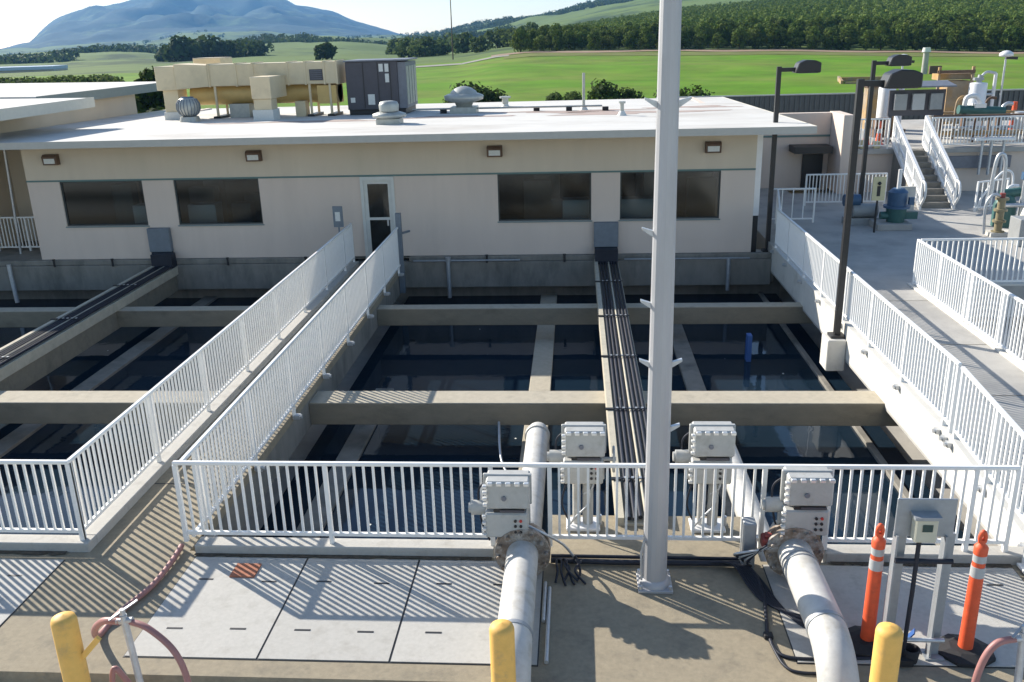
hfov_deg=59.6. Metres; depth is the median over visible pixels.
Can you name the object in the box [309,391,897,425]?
concrete beam
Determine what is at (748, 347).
water post
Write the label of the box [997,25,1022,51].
orchard tree
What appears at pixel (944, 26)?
orchard tree
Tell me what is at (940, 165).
stair rail
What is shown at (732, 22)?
orchard tree
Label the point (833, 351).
lamp pole
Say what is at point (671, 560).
floor conduit
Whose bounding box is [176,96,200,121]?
turbine vent
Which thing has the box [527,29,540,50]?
orchard tree
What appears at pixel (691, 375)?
dividing beam
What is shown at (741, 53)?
dry grass strip
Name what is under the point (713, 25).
orchard tree
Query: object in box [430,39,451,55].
valley tree
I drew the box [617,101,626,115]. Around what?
vent pipe
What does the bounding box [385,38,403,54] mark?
valley tree
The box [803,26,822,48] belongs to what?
orchard tree
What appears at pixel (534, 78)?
field
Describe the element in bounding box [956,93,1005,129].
teal machine
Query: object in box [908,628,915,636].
blue sheet
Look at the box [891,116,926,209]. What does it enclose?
stair rail
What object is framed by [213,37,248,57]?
valley tree
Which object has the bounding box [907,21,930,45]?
orchard tree
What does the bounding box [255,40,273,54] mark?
valley tree
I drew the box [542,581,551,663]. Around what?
side conduit
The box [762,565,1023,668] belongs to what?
hatch cover
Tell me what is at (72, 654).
bollard
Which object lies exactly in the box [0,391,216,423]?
concrete beam
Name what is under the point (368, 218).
door
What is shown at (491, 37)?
valley tree
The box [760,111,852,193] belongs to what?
wing building
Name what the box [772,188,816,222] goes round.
railing
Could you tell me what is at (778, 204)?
railing
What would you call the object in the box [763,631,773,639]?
cable end
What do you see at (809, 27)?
orchard tree
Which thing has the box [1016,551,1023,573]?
grating
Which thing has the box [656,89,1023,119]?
metal fence
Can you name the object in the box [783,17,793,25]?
orchard tree
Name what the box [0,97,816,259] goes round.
control building
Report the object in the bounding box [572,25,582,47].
orchard tree
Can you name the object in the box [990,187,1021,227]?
green pump
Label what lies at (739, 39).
orchard tree
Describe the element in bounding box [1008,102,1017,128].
channeliser
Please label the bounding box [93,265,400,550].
walkway
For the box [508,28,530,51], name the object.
orchard tree
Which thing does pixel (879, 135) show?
traffic cone
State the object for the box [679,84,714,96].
shrub
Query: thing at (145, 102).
pine tree
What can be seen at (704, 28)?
orchard tree
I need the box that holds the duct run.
[154,57,345,120]
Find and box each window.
[60,181,149,227]
[173,179,263,225]
[497,173,591,222]
[619,171,720,220]
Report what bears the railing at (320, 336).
attached to the walkway
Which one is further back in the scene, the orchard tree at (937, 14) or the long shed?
the long shed
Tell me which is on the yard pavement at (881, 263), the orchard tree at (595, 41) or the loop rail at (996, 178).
the loop rail at (996, 178)
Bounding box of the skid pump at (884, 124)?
[869,116,905,137]
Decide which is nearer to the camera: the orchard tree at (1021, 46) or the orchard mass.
the orchard tree at (1021, 46)
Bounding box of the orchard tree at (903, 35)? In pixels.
[890,22,911,49]
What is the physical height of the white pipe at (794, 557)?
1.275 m
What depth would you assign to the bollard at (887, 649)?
7.13 m
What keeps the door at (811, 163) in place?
in the wing building at (825, 149)
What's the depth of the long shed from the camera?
243.29 m
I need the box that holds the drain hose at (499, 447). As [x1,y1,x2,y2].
[498,421,506,469]
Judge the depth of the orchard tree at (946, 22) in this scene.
195.36 m
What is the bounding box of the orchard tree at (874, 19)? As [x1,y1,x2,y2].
[870,15,883,24]
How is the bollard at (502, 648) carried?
on the asphalt lane
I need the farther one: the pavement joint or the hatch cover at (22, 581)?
the pavement joint
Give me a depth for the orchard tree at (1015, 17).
198.46 m
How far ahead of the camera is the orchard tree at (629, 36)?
190.75 m
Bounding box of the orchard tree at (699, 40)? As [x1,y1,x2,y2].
[690,31,706,49]
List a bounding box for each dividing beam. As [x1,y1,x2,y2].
[0,296,217,457]
[292,388,393,537]
[519,294,556,469]
[673,324,735,516]
[758,292,940,544]
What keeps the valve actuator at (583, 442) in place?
on the front deck
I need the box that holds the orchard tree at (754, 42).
[747,28,765,48]
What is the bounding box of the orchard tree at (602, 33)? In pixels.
[599,29,609,48]
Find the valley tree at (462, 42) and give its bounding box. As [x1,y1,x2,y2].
[446,32,473,53]
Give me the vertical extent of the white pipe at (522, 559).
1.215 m
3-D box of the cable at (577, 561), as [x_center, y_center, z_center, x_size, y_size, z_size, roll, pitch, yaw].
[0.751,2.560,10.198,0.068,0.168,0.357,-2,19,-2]
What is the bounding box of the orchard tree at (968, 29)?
[962,24,979,47]
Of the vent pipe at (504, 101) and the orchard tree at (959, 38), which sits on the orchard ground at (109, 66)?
the orchard tree at (959, 38)
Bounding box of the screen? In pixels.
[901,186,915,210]
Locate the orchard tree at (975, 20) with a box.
[969,16,980,25]
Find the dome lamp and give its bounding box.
[998,50,1017,106]
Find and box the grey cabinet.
[1007,215,1023,246]
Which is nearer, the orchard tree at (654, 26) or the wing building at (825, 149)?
the wing building at (825, 149)
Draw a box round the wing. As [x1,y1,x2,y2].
[0,82,156,248]
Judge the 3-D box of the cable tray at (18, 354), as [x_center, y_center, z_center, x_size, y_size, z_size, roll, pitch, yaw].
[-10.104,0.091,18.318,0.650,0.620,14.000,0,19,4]
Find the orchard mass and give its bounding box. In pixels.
[545,0,1023,28]
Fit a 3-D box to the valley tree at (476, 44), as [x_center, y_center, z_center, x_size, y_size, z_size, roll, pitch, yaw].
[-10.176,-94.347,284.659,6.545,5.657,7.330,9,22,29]
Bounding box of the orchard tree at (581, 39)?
[573,29,590,49]
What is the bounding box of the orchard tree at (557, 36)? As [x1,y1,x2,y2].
[551,29,567,50]
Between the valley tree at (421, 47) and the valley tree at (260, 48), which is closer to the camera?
the valley tree at (421, 47)
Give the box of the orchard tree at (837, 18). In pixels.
[834,15,844,23]
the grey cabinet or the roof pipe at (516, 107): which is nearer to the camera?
the grey cabinet
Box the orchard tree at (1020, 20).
[1015,18,1023,26]
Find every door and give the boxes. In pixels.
[363,180,393,255]
[800,154,822,187]
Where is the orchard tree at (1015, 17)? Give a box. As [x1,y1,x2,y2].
[1009,13,1023,21]
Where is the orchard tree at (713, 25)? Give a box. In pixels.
[709,23,718,28]
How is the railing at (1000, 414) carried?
attached to the concrete wall at (915, 415)
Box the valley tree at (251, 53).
[231,39,257,56]
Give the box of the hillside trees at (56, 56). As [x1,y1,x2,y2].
[0,0,633,63]
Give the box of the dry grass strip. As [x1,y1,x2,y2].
[504,51,1023,58]
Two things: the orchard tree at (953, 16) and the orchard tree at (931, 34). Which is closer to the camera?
the orchard tree at (931, 34)
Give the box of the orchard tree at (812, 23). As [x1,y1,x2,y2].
[803,20,822,43]
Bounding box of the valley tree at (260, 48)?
[243,37,264,56]
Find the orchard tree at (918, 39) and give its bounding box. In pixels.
[910,28,928,49]
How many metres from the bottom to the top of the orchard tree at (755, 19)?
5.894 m
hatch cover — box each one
[0,559,64,626]
[123,557,307,659]
[257,558,418,662]
[389,560,543,666]
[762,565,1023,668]
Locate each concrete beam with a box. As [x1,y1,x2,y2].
[0,306,291,327]
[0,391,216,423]
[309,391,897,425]
[377,302,812,325]
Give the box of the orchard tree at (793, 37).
[782,27,803,48]
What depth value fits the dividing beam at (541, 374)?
19.95 m
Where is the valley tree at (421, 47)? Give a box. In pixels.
[406,36,440,56]
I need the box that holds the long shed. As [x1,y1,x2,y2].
[0,65,67,72]
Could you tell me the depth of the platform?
30.68 m
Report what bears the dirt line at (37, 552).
on the front deck
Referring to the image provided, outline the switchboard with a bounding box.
[885,80,956,143]
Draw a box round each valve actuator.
[468,470,531,540]
[547,422,615,531]
[672,421,735,532]
[761,466,835,537]
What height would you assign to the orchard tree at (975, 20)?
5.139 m
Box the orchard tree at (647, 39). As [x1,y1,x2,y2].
[635,25,657,48]
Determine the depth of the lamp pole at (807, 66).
23.18 m
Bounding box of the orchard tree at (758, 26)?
[747,23,770,46]
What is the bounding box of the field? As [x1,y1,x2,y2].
[0,51,1023,108]
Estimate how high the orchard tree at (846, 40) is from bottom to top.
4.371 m
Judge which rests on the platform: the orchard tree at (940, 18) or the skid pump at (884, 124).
the skid pump at (884, 124)
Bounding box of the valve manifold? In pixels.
[982,193,1009,236]
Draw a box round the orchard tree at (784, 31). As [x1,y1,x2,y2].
[776,28,786,46]
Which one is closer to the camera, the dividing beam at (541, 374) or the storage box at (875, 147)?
the dividing beam at (541, 374)
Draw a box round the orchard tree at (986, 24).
[981,21,990,25]
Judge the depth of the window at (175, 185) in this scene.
24.66 m
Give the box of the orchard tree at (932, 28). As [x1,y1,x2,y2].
[927,26,938,35]
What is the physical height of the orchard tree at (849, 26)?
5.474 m
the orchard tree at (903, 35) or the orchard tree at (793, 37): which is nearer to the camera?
the orchard tree at (903, 35)
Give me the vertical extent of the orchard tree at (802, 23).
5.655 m
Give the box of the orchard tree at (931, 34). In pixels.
[926,29,940,47]
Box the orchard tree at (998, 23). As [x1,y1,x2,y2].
[991,21,1001,27]
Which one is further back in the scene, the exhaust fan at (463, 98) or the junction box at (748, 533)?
the exhaust fan at (463, 98)
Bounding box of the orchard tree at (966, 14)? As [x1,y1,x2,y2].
[956,12,973,18]
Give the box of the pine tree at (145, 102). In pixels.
[133,66,164,112]
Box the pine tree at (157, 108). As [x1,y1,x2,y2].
[146,106,165,111]
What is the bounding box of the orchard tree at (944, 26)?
[940,23,948,30]
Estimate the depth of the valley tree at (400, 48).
308.90 m
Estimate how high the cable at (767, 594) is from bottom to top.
0.099 m
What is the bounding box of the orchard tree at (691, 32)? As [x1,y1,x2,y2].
[683,29,695,46]
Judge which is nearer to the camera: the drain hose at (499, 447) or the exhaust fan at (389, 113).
the drain hose at (499, 447)
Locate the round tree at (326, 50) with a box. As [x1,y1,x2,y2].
[313,41,337,59]
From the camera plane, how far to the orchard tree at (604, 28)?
214.37 m
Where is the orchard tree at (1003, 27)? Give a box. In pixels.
[997,20,1016,48]
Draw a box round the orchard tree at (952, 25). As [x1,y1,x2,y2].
[945,21,962,45]
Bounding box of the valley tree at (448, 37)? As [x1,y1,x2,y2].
[437,32,456,51]
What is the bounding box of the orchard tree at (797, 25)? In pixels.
[788,21,806,47]
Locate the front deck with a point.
(609, 623)
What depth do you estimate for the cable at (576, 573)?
10.08 m
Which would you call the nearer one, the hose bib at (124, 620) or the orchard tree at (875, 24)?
the hose bib at (124, 620)
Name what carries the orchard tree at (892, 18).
on the orchard ground at (109, 66)
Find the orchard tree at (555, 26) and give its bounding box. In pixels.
[551,23,563,32]
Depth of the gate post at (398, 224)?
23.64 m
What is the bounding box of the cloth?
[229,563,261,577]
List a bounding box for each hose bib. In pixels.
[108,599,143,681]
[1011,623,1023,681]
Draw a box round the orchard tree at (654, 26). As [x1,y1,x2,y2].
[648,21,658,47]
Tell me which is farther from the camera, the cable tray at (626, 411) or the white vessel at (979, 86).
the white vessel at (979, 86)
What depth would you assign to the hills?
862.76 m
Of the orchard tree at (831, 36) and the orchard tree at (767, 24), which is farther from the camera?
the orchard tree at (767, 24)
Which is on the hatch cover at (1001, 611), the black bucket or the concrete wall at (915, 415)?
the black bucket
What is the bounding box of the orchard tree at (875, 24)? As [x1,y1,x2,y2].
[873,18,884,26]
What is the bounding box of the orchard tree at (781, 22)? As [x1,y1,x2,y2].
[773,18,788,29]
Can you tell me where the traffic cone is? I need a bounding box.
[875,121,884,144]
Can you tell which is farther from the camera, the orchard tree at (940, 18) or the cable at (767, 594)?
the orchard tree at (940, 18)
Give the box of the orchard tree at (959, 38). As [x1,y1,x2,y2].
[946,26,967,50]
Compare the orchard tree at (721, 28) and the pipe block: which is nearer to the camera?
the pipe block
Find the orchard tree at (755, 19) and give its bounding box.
[745,17,758,25]
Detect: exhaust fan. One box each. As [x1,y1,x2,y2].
[372,100,405,124]
[444,86,482,113]
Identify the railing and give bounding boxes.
[0,216,39,250]
[0,459,85,540]
[67,223,354,537]
[172,460,1020,551]
[180,227,403,536]
[770,208,961,441]
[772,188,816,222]
[775,189,780,225]
[804,173,887,205]
[858,118,890,148]
[912,239,1023,363]
[916,237,1023,282]
[928,115,1023,147]
[943,366,1023,545]
[973,178,1009,211]
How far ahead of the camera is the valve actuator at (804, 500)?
9.68 m
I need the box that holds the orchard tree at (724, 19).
[718,17,734,29]
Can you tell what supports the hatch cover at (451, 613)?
on the front deck
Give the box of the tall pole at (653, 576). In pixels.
[636,0,691,593]
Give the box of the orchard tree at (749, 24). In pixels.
[742,20,753,32]
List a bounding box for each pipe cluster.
[925,95,1023,141]
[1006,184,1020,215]
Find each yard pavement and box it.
[756,188,1023,545]
[985,330,1023,356]
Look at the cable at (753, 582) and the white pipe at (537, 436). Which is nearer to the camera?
the cable at (753, 582)
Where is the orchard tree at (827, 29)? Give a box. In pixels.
[823,27,836,35]
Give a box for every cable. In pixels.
[529,525,575,560]
[554,558,566,585]
[555,559,558,582]
[562,558,574,584]
[563,560,577,580]
[573,555,580,579]
[574,560,585,584]
[710,561,800,615]
[716,563,800,617]
[731,562,802,622]
[733,548,773,556]
[733,562,871,660]
[734,563,801,618]
[735,563,802,620]
[736,547,771,557]
[738,547,770,559]
[738,563,803,623]
[741,547,768,563]
[744,547,766,563]
[746,544,766,566]
[748,568,804,625]
[754,570,805,628]
[770,642,815,674]
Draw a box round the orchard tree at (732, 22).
[727,18,736,27]
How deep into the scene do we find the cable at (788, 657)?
9.08 m
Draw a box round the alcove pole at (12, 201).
[3,150,21,253]
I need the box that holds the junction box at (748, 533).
[740,517,756,568]
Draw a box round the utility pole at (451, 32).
[450,0,453,59]
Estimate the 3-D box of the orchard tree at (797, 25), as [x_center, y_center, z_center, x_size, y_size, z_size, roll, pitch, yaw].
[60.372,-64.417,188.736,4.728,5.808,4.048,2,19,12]
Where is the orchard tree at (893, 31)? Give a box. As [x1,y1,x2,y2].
[888,26,902,47]
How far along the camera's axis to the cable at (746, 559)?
9.92 m
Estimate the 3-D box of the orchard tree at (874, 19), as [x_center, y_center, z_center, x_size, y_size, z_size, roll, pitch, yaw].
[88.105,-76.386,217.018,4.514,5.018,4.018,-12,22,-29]
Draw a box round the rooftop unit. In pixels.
[343,58,417,114]
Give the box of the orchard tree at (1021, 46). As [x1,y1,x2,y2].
[1017,26,1023,50]
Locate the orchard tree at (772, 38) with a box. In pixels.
[764,23,785,48]
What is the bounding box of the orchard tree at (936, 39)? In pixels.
[926,27,946,49]
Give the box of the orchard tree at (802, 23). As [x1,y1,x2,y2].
[789,20,805,44]
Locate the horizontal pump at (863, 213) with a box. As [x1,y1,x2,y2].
[841,194,878,224]
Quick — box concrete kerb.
[907,282,1023,371]
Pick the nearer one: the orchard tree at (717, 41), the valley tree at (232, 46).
the orchard tree at (717, 41)
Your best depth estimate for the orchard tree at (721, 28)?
191.87 m
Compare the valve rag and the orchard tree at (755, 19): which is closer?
the valve rag
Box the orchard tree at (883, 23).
[873,19,891,39]
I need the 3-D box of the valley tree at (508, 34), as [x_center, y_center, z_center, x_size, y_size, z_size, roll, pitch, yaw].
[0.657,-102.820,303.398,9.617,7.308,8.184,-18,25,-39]
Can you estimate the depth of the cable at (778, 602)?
9.63 m
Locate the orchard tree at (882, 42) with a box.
[870,25,892,49]
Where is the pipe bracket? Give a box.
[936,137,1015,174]
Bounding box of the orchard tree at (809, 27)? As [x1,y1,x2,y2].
[804,25,823,44]
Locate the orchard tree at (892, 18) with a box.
[887,15,899,28]
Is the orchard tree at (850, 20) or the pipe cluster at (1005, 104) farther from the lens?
the orchard tree at (850, 20)
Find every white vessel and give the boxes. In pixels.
[876,87,904,123]
[967,71,997,129]
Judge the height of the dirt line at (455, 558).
0.001 m
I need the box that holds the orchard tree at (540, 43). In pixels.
[532,35,548,50]
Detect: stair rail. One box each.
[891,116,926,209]
[922,115,960,208]
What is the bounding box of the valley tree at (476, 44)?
[469,35,488,52]
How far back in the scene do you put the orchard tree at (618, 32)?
196.03 m
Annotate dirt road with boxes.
[491,49,1023,56]
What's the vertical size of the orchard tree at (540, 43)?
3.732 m
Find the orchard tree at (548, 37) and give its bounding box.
[544,32,555,49]
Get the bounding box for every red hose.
[91,543,183,637]
[109,666,130,681]
[129,619,190,681]
[971,636,1016,681]
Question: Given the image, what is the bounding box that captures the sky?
[0,0,593,48]
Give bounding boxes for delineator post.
[848,523,885,656]
[938,530,995,667]
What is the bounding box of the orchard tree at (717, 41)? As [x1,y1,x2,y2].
[709,32,727,48]
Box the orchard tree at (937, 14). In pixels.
[930,11,947,22]
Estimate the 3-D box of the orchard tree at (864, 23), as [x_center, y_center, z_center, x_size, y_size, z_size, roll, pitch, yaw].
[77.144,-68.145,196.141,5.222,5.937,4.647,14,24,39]
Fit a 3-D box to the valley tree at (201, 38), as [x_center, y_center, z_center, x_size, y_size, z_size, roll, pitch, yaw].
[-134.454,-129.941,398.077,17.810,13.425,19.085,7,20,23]
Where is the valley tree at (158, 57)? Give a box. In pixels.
[154,49,179,61]
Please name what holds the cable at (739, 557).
attached to the white pipe at (794, 557)
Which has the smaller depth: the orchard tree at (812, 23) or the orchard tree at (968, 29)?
the orchard tree at (968, 29)
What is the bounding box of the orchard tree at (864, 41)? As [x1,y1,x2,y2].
[857,29,876,49]
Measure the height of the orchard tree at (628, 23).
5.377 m
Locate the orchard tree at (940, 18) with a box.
[931,15,949,26]
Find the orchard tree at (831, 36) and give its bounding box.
[820,29,838,48]
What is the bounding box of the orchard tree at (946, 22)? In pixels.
[936,20,949,26]
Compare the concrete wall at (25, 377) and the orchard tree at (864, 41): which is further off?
the orchard tree at (864, 41)
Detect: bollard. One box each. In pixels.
[50,611,101,681]
[489,619,515,681]
[869,622,903,681]
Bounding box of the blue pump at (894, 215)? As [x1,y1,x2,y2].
[868,169,917,230]
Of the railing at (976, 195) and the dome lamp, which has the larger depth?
the dome lamp
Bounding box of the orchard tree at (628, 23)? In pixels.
[623,21,632,26]
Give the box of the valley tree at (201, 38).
[195,33,227,56]
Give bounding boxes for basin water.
[0,297,290,534]
[256,294,972,545]
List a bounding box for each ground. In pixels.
[0,5,1023,76]
[0,55,60,66]
[236,187,1023,545]
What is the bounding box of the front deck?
[0,515,1023,681]
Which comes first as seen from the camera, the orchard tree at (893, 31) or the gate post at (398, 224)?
the gate post at (398, 224)
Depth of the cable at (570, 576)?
10.12 m
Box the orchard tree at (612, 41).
[600,30,618,49]
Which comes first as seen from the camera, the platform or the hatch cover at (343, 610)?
the hatch cover at (343, 610)
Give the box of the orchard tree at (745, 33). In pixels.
[734,25,750,46]
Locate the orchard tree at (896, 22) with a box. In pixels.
[891,20,902,27]
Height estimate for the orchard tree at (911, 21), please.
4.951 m
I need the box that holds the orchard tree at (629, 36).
[621,30,638,49]
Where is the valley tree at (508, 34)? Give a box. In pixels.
[500,27,515,46]
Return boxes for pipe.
[7,264,19,302]
[413,105,601,109]
[413,257,519,297]
[495,521,550,681]
[499,96,510,106]
[522,422,549,527]
[580,73,587,109]
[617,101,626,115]
[624,257,749,290]
[726,445,769,561]
[763,520,859,681]
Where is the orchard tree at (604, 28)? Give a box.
[597,25,609,31]
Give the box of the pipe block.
[602,106,608,110]
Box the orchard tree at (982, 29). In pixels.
[977,26,988,45]
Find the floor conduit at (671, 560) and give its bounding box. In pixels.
[551,554,740,565]
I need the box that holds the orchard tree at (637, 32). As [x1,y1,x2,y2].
[631,28,640,48]
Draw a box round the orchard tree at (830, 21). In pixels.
[823,16,840,30]
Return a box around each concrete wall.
[0,252,779,300]
[0,261,358,551]
[0,276,177,390]
[195,537,495,557]
[771,246,1023,545]
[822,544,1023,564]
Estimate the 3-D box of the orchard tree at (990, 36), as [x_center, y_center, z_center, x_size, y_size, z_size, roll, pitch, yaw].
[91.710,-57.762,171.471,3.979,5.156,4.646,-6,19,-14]
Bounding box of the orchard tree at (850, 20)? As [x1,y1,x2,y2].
[840,17,856,25]
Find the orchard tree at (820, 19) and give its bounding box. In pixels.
[813,16,826,30]
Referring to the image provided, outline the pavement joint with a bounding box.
[899,300,1023,395]
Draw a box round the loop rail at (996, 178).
[976,169,1013,210]
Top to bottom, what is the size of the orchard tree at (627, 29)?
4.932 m
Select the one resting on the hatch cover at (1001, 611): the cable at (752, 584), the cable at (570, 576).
the cable at (752, 584)
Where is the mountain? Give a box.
[1,0,404,49]
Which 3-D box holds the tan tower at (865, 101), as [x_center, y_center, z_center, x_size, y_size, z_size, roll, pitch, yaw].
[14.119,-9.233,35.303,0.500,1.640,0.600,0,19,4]
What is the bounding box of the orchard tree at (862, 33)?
[856,28,872,47]
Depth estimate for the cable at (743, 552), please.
9.89 m
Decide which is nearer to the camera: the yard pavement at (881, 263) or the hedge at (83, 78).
the yard pavement at (881, 263)
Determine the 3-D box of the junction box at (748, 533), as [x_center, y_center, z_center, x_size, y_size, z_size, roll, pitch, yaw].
[2.667,2.302,10.117,0.140,0.620,0.180,0,19,4]
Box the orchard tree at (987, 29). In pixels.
[979,25,1002,46]
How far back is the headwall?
95.62 m
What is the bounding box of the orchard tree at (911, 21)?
[906,18,920,25]
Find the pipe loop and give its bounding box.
[987,152,1023,215]
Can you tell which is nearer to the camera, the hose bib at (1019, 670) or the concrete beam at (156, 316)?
the hose bib at (1019, 670)
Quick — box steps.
[889,149,950,207]
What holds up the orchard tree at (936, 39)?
on the orchard ground at (109, 66)
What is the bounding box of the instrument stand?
[882,498,957,666]
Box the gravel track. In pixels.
[416,55,508,66]
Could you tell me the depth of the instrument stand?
8.31 m
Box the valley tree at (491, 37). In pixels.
[483,27,509,48]
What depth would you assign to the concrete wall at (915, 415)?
14.31 m
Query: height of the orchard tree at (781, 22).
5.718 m
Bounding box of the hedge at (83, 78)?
[0,74,123,82]
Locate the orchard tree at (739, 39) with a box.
[731,27,749,48]
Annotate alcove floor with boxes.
[0,241,41,259]
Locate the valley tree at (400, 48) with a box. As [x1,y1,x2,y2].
[393,36,418,57]
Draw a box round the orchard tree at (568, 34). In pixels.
[559,28,575,49]
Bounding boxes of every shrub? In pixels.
[447,80,500,102]
[481,86,507,101]
[545,91,563,100]
[561,90,581,100]
[587,78,618,99]
[617,87,643,98]
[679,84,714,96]
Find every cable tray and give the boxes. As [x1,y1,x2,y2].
[0,252,178,380]
[594,247,646,525]
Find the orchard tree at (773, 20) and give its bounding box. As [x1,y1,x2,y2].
[769,17,778,23]
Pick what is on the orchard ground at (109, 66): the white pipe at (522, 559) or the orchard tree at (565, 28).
the orchard tree at (565, 28)
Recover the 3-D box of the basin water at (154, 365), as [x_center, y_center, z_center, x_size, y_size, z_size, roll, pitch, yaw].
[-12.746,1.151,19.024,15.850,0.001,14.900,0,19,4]
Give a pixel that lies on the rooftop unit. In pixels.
(371, 84)
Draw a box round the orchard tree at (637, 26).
[633,23,640,29]
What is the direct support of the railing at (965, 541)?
on the concrete wall at (363, 546)
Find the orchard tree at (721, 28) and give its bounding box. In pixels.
[708,21,732,46]
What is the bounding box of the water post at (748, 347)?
[745,333,751,361]
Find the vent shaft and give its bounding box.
[921,47,941,73]
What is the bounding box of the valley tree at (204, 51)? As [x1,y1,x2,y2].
[188,40,217,57]
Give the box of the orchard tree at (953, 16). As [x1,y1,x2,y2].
[948,11,961,22]
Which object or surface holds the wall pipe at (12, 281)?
attached to the concrete wall at (540, 274)
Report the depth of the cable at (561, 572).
10.08 m
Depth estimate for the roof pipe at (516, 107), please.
30.01 m
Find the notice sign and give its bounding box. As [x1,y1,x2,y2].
[871,176,886,232]
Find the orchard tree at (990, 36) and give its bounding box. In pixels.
[978,26,1001,50]
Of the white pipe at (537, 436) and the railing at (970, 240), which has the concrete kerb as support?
the railing at (970, 240)
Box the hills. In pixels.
[0,0,767,65]
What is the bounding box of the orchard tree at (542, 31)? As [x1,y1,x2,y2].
[535,25,548,48]
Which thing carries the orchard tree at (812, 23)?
on the orchard ground at (109, 66)
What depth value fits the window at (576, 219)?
24.04 m
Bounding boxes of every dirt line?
[0,550,67,554]
[194,553,491,560]
[830,561,1012,567]
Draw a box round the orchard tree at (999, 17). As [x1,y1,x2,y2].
[989,14,1008,22]
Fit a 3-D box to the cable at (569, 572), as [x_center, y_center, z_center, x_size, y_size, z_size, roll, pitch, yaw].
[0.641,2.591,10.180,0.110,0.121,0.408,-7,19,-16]
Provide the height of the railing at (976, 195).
0.922 m
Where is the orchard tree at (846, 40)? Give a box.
[835,29,857,49]
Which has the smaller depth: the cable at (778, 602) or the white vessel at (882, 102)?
the cable at (778, 602)
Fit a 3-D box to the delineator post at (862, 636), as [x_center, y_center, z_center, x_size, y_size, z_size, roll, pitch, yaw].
[3.507,2.365,8.671,0.524,1.358,0.464,4,19,16]
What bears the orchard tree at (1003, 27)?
on the orchard ground at (109, 66)
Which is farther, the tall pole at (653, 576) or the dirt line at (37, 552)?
the dirt line at (37, 552)
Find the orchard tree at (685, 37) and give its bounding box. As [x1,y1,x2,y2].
[681,28,691,48]
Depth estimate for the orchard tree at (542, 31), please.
202.85 m
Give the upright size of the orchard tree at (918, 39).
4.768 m
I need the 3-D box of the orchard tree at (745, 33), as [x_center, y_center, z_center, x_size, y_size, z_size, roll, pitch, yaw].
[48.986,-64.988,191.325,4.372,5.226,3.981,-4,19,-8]
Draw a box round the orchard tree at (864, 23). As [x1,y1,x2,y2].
[856,16,873,33]
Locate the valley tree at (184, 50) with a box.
[159,35,201,61]
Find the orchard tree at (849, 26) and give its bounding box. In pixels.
[840,23,859,44]
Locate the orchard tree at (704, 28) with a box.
[694,22,711,46]
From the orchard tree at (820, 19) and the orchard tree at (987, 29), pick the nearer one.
the orchard tree at (987, 29)
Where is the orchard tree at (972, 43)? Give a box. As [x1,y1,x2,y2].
[962,32,979,50]
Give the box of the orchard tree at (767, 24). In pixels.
[761,22,772,33]
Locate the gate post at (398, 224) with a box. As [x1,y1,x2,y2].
[395,213,409,292]
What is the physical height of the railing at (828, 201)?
1.022 m
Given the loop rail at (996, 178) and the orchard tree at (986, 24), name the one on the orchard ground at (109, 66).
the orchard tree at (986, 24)
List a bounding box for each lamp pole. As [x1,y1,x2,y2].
[756,60,821,281]
[819,69,922,370]
[859,54,911,202]
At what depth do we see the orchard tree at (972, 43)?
172.39 m
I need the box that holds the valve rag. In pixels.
[760,532,771,546]
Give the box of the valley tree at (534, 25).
[518,22,538,30]
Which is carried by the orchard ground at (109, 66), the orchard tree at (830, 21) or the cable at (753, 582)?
the orchard tree at (830, 21)
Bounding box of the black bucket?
[903,643,920,664]
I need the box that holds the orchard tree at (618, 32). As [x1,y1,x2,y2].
[614,28,625,48]
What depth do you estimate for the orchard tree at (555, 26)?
214.29 m
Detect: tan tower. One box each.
[861,86,878,128]
[932,66,975,123]
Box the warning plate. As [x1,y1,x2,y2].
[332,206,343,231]
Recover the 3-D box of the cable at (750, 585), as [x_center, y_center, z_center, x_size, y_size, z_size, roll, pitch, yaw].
[2.700,2.694,9.698,0.187,0.139,1.380,-15,23,-34]
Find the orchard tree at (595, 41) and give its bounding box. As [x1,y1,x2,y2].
[587,30,602,49]
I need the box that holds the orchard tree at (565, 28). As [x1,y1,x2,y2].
[562,25,574,46]
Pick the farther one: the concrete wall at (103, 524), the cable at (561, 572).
the concrete wall at (103, 524)
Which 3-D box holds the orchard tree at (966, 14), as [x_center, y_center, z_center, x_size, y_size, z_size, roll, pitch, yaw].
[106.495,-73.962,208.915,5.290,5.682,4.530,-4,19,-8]
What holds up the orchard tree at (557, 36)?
on the orchard ground at (109, 66)
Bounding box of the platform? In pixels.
[854,119,1023,192]
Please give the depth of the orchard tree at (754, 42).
185.42 m
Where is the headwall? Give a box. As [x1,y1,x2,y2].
[837,76,881,83]
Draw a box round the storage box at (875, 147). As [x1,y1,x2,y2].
[872,141,879,148]
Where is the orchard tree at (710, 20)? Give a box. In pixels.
[706,17,715,24]
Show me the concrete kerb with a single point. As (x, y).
(998, 349)
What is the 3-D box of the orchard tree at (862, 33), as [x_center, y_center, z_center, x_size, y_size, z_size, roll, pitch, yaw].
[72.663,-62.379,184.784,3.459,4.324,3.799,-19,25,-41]
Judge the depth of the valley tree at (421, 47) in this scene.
300.58 m
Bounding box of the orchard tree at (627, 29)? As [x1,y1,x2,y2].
[620,26,632,47]

